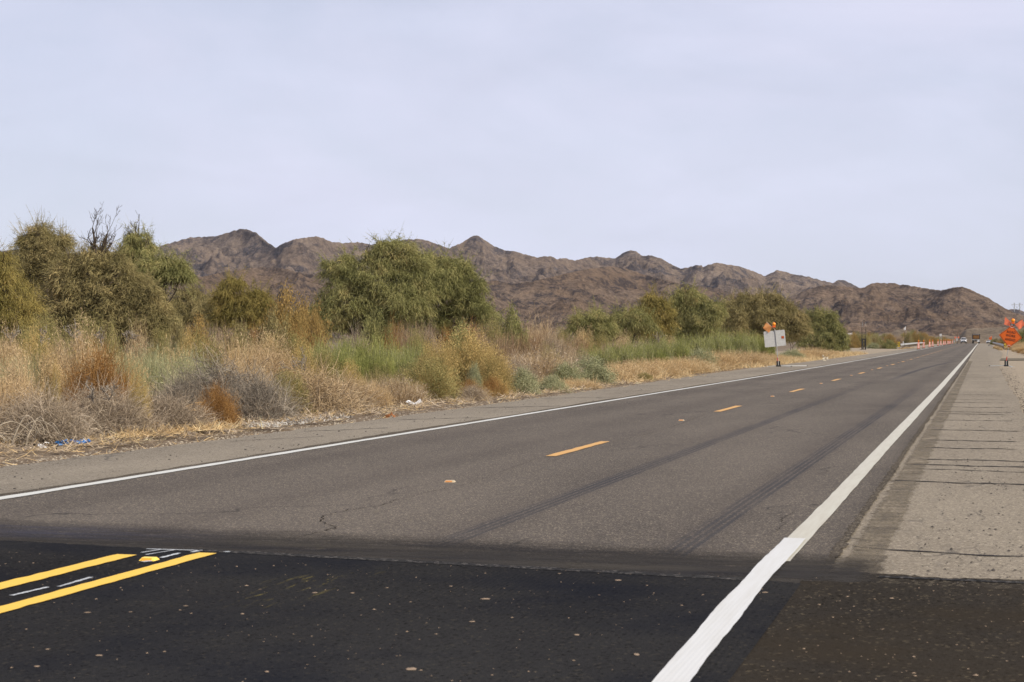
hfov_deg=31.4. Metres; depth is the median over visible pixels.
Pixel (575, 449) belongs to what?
dash
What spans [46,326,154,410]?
rust shrub
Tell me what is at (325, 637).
gravel
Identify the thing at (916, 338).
orange shrub
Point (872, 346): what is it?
sage shrub
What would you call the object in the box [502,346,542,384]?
grey shrub
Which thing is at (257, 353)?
golden shrub
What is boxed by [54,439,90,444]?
plastic scrap
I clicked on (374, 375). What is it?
olive shrub
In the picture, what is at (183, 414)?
grey shrub
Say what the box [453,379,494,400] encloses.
grey shrub
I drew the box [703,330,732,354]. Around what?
green broom shrub
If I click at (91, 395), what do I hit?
bare branch
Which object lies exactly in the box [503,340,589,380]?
dry grass clump
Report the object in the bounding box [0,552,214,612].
double centre line
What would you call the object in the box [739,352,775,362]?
dry grass clump
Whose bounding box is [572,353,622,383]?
sage shrub
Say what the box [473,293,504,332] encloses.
tamarisk tree
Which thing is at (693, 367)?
dry grass clump
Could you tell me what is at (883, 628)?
gravel
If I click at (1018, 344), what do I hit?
dry grass clump
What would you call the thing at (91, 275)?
dying tamarisk tree
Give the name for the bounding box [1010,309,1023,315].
mountain range
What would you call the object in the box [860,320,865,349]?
steel mast
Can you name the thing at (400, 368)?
olive shrub
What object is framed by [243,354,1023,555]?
crack sealant
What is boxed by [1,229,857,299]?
mountain range
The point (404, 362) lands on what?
green broom shrub
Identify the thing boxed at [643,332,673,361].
green broom shrub
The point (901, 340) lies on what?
bare thicket
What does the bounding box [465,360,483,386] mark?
sage shrub
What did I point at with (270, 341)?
golden shrub
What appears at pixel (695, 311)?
tamarisk tree
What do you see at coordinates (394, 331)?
rust shrub
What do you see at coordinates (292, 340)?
olive shrub
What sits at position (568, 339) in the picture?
olive shrub
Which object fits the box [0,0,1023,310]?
sky
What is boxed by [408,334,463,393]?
yellow shrub
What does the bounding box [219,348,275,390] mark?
dry grass clump
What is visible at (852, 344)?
orange shrub
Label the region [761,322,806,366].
road sign
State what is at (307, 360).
yellow shrub
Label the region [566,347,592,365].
dry grass clump
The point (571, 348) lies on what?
dry grass clump
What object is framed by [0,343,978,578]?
road
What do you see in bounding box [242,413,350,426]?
white litter
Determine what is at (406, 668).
gravel
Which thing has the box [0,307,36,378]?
golden shrub
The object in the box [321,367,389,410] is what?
tangled shrub
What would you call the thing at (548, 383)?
sage shrub
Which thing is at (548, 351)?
olive shrub
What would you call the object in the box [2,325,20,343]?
bare branch
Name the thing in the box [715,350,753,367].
dry grass clump
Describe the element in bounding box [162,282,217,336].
tamarisk tree
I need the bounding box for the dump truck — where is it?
[972,334,979,342]
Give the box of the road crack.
[2,417,791,536]
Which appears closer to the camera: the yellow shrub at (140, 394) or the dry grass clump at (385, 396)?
the yellow shrub at (140, 394)
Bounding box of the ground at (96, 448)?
[0,343,1023,467]
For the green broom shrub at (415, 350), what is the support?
on the ground at (96, 448)
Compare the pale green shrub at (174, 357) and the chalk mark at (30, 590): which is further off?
the pale green shrub at (174, 357)
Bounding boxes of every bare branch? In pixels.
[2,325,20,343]
[38,325,50,345]
[63,319,81,340]
[85,381,95,402]
[93,329,104,344]
[100,383,118,399]
[122,330,139,340]
[279,347,306,375]
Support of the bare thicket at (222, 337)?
on the ground at (96, 448)
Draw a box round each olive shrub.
[4,320,47,366]
[27,306,55,358]
[40,306,77,375]
[66,300,105,360]
[94,303,127,367]
[145,318,171,368]
[183,314,231,375]
[265,365,314,412]
[278,322,310,363]
[306,338,348,386]
[362,363,399,387]
[389,354,463,400]
[393,358,416,384]
[402,325,433,354]
[474,311,510,354]
[533,337,562,363]
[554,324,578,351]
[588,329,611,352]
[636,372,653,380]
[859,334,870,346]
[869,333,878,345]
[904,329,913,345]
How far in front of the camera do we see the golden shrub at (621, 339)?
97.87 m
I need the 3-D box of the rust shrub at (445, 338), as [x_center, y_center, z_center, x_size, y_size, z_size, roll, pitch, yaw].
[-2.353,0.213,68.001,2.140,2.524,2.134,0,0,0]
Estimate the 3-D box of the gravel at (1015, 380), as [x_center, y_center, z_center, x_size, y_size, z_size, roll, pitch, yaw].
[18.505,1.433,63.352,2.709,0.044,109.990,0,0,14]
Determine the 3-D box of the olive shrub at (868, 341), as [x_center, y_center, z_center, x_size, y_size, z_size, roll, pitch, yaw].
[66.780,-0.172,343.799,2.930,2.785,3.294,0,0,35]
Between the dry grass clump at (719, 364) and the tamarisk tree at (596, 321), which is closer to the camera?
the dry grass clump at (719, 364)
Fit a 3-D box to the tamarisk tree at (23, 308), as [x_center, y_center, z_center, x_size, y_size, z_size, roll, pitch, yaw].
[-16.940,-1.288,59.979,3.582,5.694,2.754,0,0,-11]
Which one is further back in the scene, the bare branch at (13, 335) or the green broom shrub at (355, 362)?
the green broom shrub at (355, 362)
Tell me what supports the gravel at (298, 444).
on the shoulder at (67, 471)
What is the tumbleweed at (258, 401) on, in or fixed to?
on the ground at (96, 448)
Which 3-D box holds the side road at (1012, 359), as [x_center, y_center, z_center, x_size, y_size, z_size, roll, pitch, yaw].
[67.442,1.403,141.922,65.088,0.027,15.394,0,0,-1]
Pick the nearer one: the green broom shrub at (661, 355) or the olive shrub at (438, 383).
the olive shrub at (438, 383)
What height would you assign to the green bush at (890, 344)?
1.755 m
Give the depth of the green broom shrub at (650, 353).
79.82 m
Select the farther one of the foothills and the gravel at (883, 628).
the foothills
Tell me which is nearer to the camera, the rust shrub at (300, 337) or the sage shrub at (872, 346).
the rust shrub at (300, 337)
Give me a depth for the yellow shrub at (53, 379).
28.98 m
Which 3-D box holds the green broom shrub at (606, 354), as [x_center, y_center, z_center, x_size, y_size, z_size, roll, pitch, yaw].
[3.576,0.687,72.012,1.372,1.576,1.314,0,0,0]
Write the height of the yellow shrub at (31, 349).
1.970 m
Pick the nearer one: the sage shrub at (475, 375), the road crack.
the road crack
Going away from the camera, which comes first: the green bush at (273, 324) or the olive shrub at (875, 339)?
the green bush at (273, 324)
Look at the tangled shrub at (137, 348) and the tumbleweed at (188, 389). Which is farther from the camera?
the tangled shrub at (137, 348)
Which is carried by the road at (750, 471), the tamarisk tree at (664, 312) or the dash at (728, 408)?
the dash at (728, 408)
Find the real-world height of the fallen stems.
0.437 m
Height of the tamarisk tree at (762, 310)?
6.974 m
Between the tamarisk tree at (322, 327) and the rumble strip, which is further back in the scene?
the tamarisk tree at (322, 327)
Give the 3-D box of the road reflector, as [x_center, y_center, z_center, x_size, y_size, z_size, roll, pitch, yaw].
[-2.344,1.406,11.752,0.104,0.019,0.100,0,0,10]
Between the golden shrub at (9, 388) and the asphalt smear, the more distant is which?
the golden shrub at (9, 388)
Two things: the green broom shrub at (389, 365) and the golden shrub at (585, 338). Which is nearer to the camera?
the green broom shrub at (389, 365)
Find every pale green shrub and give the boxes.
[0,355,36,389]
[6,340,58,394]
[108,343,157,401]
[114,338,181,399]
[140,339,195,386]
[165,344,216,386]
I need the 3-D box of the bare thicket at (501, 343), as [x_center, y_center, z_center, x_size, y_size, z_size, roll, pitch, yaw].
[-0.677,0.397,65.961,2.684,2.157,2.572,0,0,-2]
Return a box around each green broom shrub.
[299,341,330,370]
[310,334,358,366]
[330,343,365,378]
[336,330,385,363]
[357,348,399,385]
[365,333,414,366]
[385,345,422,374]
[405,337,432,364]
[571,344,597,364]
[587,342,619,367]
[605,337,635,360]
[618,345,646,367]
[622,335,657,364]
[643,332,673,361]
[647,344,667,360]
[660,338,688,359]
[669,330,710,353]
[673,343,694,360]
[695,333,716,352]
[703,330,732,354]
[717,328,751,354]
[731,327,761,354]
[749,330,776,355]
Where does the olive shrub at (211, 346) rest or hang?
on the ground at (96, 448)
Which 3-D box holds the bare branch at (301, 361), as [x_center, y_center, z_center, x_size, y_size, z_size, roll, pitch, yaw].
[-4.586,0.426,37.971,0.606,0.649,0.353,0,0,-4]
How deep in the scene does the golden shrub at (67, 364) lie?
32.39 m
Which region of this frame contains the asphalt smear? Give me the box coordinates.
[837,573,1023,589]
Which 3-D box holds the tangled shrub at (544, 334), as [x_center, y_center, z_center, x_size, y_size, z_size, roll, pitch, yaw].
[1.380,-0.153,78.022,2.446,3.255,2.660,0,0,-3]
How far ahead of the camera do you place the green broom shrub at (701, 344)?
97.86 m
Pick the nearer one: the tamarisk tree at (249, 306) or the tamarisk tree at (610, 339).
the tamarisk tree at (249, 306)
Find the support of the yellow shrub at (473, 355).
on the ground at (96, 448)
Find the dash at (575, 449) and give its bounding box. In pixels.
[547,441,608,455]
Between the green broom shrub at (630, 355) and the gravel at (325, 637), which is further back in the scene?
the green broom shrub at (630, 355)
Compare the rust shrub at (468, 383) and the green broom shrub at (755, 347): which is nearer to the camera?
the rust shrub at (468, 383)
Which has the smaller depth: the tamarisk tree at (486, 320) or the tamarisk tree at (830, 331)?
the tamarisk tree at (486, 320)
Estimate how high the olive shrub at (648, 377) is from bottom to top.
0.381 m
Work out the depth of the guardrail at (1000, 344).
310.21 m
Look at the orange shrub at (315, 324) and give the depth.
65.90 m
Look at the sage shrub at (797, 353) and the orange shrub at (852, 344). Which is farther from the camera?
the orange shrub at (852, 344)
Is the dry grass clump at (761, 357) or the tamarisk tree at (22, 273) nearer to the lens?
the tamarisk tree at (22, 273)
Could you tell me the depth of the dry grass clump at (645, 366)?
70.82 m
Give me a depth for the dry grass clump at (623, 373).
65.04 m
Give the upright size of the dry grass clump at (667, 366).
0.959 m
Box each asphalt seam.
[189,549,744,579]
[879,576,1023,582]
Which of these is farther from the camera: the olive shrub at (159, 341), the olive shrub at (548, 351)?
the olive shrub at (548, 351)
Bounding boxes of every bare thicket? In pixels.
[204,321,256,359]
[388,318,445,351]
[467,326,520,362]
[554,332,592,356]
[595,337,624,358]
[894,335,905,345]
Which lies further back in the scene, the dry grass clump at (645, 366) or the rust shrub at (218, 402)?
the dry grass clump at (645, 366)
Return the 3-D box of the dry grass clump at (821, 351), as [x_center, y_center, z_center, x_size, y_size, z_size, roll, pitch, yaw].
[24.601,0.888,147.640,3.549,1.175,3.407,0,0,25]
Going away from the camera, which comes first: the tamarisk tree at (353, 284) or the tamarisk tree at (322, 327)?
the tamarisk tree at (353, 284)
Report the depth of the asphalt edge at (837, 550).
16.52 m
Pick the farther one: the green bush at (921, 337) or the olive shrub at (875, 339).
the green bush at (921, 337)
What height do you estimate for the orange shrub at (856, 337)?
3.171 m
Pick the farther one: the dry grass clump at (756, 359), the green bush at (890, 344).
the green bush at (890, 344)
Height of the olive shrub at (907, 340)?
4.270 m
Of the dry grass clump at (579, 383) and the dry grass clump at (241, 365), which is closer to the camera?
the dry grass clump at (241, 365)
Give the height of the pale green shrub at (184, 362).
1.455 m
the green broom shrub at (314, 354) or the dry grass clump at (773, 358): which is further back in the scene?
the dry grass clump at (773, 358)
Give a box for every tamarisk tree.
[0,233,53,350]
[7,205,80,344]
[8,252,41,293]
[13,202,183,357]
[114,212,162,336]
[133,240,203,351]
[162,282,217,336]
[188,287,227,335]
[202,264,277,347]
[292,304,334,341]
[303,228,446,342]
[399,241,499,346]
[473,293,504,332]
[563,295,622,344]
[603,295,663,343]
[607,333,631,342]
[624,330,643,345]
[626,280,681,343]
[660,277,732,343]
[711,295,752,340]
[718,283,815,348]
[786,320,799,349]
[795,305,853,351]
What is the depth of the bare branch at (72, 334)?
43.05 m
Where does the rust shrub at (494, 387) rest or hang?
on the ground at (96, 448)
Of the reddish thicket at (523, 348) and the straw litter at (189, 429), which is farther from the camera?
the reddish thicket at (523, 348)
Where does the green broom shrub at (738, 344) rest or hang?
on the ground at (96, 448)
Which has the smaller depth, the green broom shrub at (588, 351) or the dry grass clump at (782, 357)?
the green broom shrub at (588, 351)
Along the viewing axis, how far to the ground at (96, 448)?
33.21 m
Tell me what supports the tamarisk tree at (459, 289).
on the ground at (96, 448)
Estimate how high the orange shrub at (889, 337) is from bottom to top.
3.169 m
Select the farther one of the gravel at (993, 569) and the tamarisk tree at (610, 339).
the tamarisk tree at (610, 339)
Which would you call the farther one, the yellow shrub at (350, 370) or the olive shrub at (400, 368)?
the olive shrub at (400, 368)
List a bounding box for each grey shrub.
[0,369,109,445]
[0,387,59,445]
[47,364,180,439]
[142,380,226,433]
[343,315,375,355]
[415,319,444,355]
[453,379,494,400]
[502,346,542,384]
[525,326,573,361]
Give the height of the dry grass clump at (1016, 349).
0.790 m
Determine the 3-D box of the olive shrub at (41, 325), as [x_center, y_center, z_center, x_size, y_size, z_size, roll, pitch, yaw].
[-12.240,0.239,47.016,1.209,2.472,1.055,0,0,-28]
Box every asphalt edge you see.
[0,357,872,495]
[825,357,969,569]
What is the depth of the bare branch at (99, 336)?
42.02 m
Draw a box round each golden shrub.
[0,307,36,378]
[0,335,41,403]
[0,356,49,414]
[33,325,75,389]
[35,347,71,398]
[51,300,120,403]
[232,326,278,379]
[252,322,289,365]
[255,333,303,382]
[572,328,596,350]
[613,328,632,348]
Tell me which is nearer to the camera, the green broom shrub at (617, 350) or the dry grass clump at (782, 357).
the green broom shrub at (617, 350)
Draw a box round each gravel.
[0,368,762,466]
[1,367,802,488]
[5,563,767,669]
[10,552,718,681]
[767,583,1023,679]
[918,379,1023,582]
[1001,363,1023,410]
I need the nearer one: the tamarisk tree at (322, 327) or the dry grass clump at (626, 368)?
the dry grass clump at (626, 368)
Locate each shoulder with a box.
[0,343,955,493]
[832,343,1023,579]
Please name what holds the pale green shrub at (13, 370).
on the ground at (96, 448)
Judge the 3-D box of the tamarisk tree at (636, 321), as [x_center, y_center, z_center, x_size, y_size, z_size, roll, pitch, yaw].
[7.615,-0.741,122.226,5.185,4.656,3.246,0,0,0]
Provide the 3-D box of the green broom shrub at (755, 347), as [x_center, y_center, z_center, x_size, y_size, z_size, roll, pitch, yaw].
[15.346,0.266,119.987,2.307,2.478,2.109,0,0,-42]
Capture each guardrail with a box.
[898,341,922,347]
[992,342,1006,348]
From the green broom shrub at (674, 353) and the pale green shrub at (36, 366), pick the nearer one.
the pale green shrub at (36, 366)
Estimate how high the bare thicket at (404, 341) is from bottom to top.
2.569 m
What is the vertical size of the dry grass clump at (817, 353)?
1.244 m
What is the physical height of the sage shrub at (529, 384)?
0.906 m
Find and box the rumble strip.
[842,361,971,573]
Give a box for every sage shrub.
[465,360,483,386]
[507,362,543,395]
[537,374,571,392]
[547,359,590,382]
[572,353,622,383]
[679,347,720,363]
[780,348,811,357]
[866,342,881,348]
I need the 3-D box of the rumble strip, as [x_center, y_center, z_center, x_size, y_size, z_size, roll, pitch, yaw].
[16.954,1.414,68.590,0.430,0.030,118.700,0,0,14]
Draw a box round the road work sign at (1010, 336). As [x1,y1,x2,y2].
[989,317,1023,366]
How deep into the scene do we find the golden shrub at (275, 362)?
40.87 m
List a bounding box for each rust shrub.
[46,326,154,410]
[192,377,244,423]
[244,322,259,345]
[283,318,313,352]
[379,310,410,344]
[380,328,404,356]
[434,316,455,350]
[452,373,487,396]
[454,311,492,344]
[479,372,511,398]
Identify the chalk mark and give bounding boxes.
[12,587,47,594]
[60,577,91,585]
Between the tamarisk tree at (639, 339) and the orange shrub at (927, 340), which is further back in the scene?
the orange shrub at (927, 340)
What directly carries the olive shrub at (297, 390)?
on the ground at (96, 448)
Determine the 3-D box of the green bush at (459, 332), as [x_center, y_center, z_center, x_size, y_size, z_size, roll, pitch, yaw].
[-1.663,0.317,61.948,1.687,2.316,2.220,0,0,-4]
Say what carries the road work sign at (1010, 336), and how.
on the shoulder at (915, 530)
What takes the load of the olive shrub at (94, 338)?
on the ground at (96, 448)
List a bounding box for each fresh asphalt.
[0,540,800,681]
[728,580,1023,681]
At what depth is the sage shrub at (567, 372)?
56.81 m
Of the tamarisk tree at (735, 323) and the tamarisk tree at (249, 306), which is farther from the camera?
the tamarisk tree at (735, 323)
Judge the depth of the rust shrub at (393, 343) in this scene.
61.94 m
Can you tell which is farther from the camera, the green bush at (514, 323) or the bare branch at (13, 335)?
the green bush at (514, 323)
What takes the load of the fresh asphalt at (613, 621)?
on the road at (750, 471)
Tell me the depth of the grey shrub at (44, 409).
25.28 m
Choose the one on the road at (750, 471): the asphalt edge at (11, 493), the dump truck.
the dump truck
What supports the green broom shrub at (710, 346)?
on the ground at (96, 448)
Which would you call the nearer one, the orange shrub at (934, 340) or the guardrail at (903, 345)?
the guardrail at (903, 345)
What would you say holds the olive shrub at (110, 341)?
on the ground at (96, 448)
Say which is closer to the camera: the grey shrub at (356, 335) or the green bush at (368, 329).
the grey shrub at (356, 335)
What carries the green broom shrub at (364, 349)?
on the ground at (96, 448)
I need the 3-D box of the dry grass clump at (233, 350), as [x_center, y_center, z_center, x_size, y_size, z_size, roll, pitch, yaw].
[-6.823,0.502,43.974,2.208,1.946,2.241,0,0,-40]
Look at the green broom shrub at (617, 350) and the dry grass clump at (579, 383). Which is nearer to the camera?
the dry grass clump at (579, 383)
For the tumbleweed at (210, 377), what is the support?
on the ground at (96, 448)
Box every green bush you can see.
[165,314,192,362]
[220,319,255,362]
[252,302,291,355]
[354,304,392,352]
[441,320,478,359]
[494,302,532,357]
[872,333,883,344]
[879,339,897,348]
[918,332,925,343]
[1019,328,1023,343]
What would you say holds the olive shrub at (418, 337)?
on the ground at (96, 448)
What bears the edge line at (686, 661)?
on the fresh asphalt at (613, 621)
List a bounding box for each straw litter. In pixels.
[0,372,705,464]
[90,415,248,440]
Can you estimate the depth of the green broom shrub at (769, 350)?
127.69 m
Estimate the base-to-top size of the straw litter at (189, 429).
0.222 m
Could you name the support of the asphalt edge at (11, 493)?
on the shoulder at (67, 471)
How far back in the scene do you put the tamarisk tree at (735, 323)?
149.62 m
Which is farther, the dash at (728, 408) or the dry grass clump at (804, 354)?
the dry grass clump at (804, 354)
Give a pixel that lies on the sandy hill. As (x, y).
(986, 333)
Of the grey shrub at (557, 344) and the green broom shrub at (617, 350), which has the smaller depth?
the grey shrub at (557, 344)
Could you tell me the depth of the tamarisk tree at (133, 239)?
73.65 m
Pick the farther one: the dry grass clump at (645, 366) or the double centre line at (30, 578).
the dry grass clump at (645, 366)
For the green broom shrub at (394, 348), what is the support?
on the ground at (96, 448)
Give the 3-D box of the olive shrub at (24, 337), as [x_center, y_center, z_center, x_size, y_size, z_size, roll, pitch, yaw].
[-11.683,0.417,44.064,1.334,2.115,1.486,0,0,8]
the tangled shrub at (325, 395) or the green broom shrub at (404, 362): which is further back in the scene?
the green broom shrub at (404, 362)
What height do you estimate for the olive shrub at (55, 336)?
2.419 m
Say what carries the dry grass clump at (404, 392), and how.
on the ground at (96, 448)
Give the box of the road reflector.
[139,557,158,560]
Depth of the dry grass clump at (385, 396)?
38.46 m
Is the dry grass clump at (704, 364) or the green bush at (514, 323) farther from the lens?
the dry grass clump at (704, 364)
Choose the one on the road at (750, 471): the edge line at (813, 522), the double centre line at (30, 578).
the edge line at (813, 522)
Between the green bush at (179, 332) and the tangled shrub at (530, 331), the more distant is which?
the tangled shrub at (530, 331)
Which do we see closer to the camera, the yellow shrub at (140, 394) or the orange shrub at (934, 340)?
the yellow shrub at (140, 394)
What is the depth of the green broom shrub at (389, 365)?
48.79 m
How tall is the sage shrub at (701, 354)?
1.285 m
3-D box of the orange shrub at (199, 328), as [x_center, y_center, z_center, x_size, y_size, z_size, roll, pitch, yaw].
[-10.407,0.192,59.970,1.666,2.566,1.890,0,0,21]
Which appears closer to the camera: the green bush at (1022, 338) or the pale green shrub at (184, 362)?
the pale green shrub at (184, 362)
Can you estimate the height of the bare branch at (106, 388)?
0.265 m
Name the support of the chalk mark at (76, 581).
on the fresh asphalt at (613, 621)
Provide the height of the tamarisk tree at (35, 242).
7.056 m
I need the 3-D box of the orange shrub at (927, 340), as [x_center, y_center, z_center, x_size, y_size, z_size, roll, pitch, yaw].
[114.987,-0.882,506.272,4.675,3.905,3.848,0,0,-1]
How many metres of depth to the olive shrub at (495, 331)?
71.85 m
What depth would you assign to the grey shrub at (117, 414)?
26.77 m
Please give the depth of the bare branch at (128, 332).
43.96 m
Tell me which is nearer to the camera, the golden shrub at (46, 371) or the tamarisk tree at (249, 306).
the golden shrub at (46, 371)
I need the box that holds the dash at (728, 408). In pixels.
[717,406,738,410]
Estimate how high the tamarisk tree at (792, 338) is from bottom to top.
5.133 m
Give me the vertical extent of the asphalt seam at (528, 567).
0.001 m
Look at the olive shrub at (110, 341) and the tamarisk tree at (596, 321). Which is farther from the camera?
the tamarisk tree at (596, 321)
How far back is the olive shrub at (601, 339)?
91.86 m
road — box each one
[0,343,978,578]
[1000,358,1023,359]
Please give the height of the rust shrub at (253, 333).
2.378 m
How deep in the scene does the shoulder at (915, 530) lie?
16.87 m
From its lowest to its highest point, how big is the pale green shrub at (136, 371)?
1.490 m
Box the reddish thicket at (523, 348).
[495,326,550,361]
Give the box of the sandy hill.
[790,328,1022,343]
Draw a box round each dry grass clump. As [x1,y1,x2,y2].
[202,323,267,372]
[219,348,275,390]
[351,375,399,408]
[364,372,434,404]
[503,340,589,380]
[553,378,605,389]
[560,341,579,358]
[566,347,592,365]
[603,363,642,380]
[605,356,649,376]
[614,357,668,377]
[626,357,690,375]
[646,357,707,373]
[669,354,720,372]
[681,354,733,370]
[704,349,743,368]
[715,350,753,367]
[718,348,773,366]
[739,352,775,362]
[743,350,783,363]
[766,353,792,360]
[780,351,819,359]
[787,344,832,359]
[799,347,834,356]
[1010,341,1022,348]
[1011,347,1022,351]
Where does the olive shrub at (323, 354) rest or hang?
on the ground at (96, 448)
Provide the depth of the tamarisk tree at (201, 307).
89.66 m
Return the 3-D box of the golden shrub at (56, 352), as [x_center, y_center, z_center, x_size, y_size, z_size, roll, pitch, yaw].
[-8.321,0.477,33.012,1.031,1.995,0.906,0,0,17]
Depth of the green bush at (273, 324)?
59.84 m
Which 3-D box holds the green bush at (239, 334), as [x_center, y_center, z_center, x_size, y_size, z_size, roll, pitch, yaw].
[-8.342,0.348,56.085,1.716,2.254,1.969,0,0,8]
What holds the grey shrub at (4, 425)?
on the ground at (96, 448)
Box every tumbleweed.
[141,333,316,417]
[149,359,209,406]
[205,356,323,420]
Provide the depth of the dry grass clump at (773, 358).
110.48 m
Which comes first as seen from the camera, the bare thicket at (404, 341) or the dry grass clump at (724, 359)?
the bare thicket at (404, 341)
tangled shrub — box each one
[0,319,21,368]
[118,311,154,368]
[264,355,378,414]
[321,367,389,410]
[521,312,549,350]
[529,304,563,345]
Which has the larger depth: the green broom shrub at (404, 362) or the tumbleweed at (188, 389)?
the green broom shrub at (404, 362)
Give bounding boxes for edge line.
[0,347,931,499]
[652,538,804,681]
[787,344,977,560]
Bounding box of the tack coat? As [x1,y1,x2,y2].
[0,525,872,582]
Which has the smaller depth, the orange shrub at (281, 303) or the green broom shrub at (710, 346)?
the orange shrub at (281, 303)
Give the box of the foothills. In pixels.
[2,266,1023,342]
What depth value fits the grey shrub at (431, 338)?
65.94 m
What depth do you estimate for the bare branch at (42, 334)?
42.00 m
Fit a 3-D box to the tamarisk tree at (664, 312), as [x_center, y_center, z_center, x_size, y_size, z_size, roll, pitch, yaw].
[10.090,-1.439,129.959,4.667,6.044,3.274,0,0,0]
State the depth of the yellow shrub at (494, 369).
47.38 m
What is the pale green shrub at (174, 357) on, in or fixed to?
on the ground at (96, 448)
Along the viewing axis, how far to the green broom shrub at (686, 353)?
91.49 m
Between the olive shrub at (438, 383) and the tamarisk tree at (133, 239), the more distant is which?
the tamarisk tree at (133, 239)
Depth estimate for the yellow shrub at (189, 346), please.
44.94 m
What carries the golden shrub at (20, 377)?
on the ground at (96, 448)
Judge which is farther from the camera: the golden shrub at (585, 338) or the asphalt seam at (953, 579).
the golden shrub at (585, 338)
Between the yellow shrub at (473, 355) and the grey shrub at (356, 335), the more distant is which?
the grey shrub at (356, 335)
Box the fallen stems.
[0,413,103,446]
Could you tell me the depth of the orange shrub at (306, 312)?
69.99 m
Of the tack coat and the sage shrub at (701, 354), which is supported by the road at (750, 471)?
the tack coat
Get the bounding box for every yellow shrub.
[13,318,56,374]
[50,354,61,405]
[122,368,153,421]
[168,320,196,366]
[286,335,323,387]
[336,355,367,386]
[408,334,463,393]
[424,320,519,387]
[462,343,518,395]
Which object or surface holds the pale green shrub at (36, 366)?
on the ground at (96, 448)
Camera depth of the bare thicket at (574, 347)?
77.86 m
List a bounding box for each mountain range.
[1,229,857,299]
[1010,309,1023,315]
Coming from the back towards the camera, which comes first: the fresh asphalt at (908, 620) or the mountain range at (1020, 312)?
the mountain range at (1020, 312)
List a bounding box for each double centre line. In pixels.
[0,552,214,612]
[0,554,133,588]
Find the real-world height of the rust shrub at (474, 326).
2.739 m
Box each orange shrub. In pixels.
[184,309,215,354]
[252,277,309,344]
[296,291,334,353]
[297,304,328,352]
[848,332,855,347]
[850,331,860,347]
[883,332,897,345]
[910,330,921,344]
[922,332,931,344]
[929,336,939,343]
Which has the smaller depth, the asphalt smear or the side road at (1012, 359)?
the asphalt smear
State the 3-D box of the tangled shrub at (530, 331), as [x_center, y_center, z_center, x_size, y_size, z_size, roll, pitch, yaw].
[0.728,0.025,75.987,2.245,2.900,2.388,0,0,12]
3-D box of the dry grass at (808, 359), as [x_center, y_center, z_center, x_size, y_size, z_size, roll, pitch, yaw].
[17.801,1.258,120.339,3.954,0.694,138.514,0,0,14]
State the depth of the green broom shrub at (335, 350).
51.86 m
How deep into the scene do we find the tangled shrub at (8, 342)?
43.97 m
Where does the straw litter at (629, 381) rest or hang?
on the ground at (96, 448)
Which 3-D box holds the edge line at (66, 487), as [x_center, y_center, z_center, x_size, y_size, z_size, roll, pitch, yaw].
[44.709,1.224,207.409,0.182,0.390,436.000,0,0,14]
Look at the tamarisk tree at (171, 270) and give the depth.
69.67 m
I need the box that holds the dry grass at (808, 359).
[536,350,869,388]
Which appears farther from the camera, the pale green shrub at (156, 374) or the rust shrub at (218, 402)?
the pale green shrub at (156, 374)
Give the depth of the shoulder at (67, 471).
26.73 m
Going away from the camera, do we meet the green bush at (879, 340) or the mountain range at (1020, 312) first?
the green bush at (879, 340)

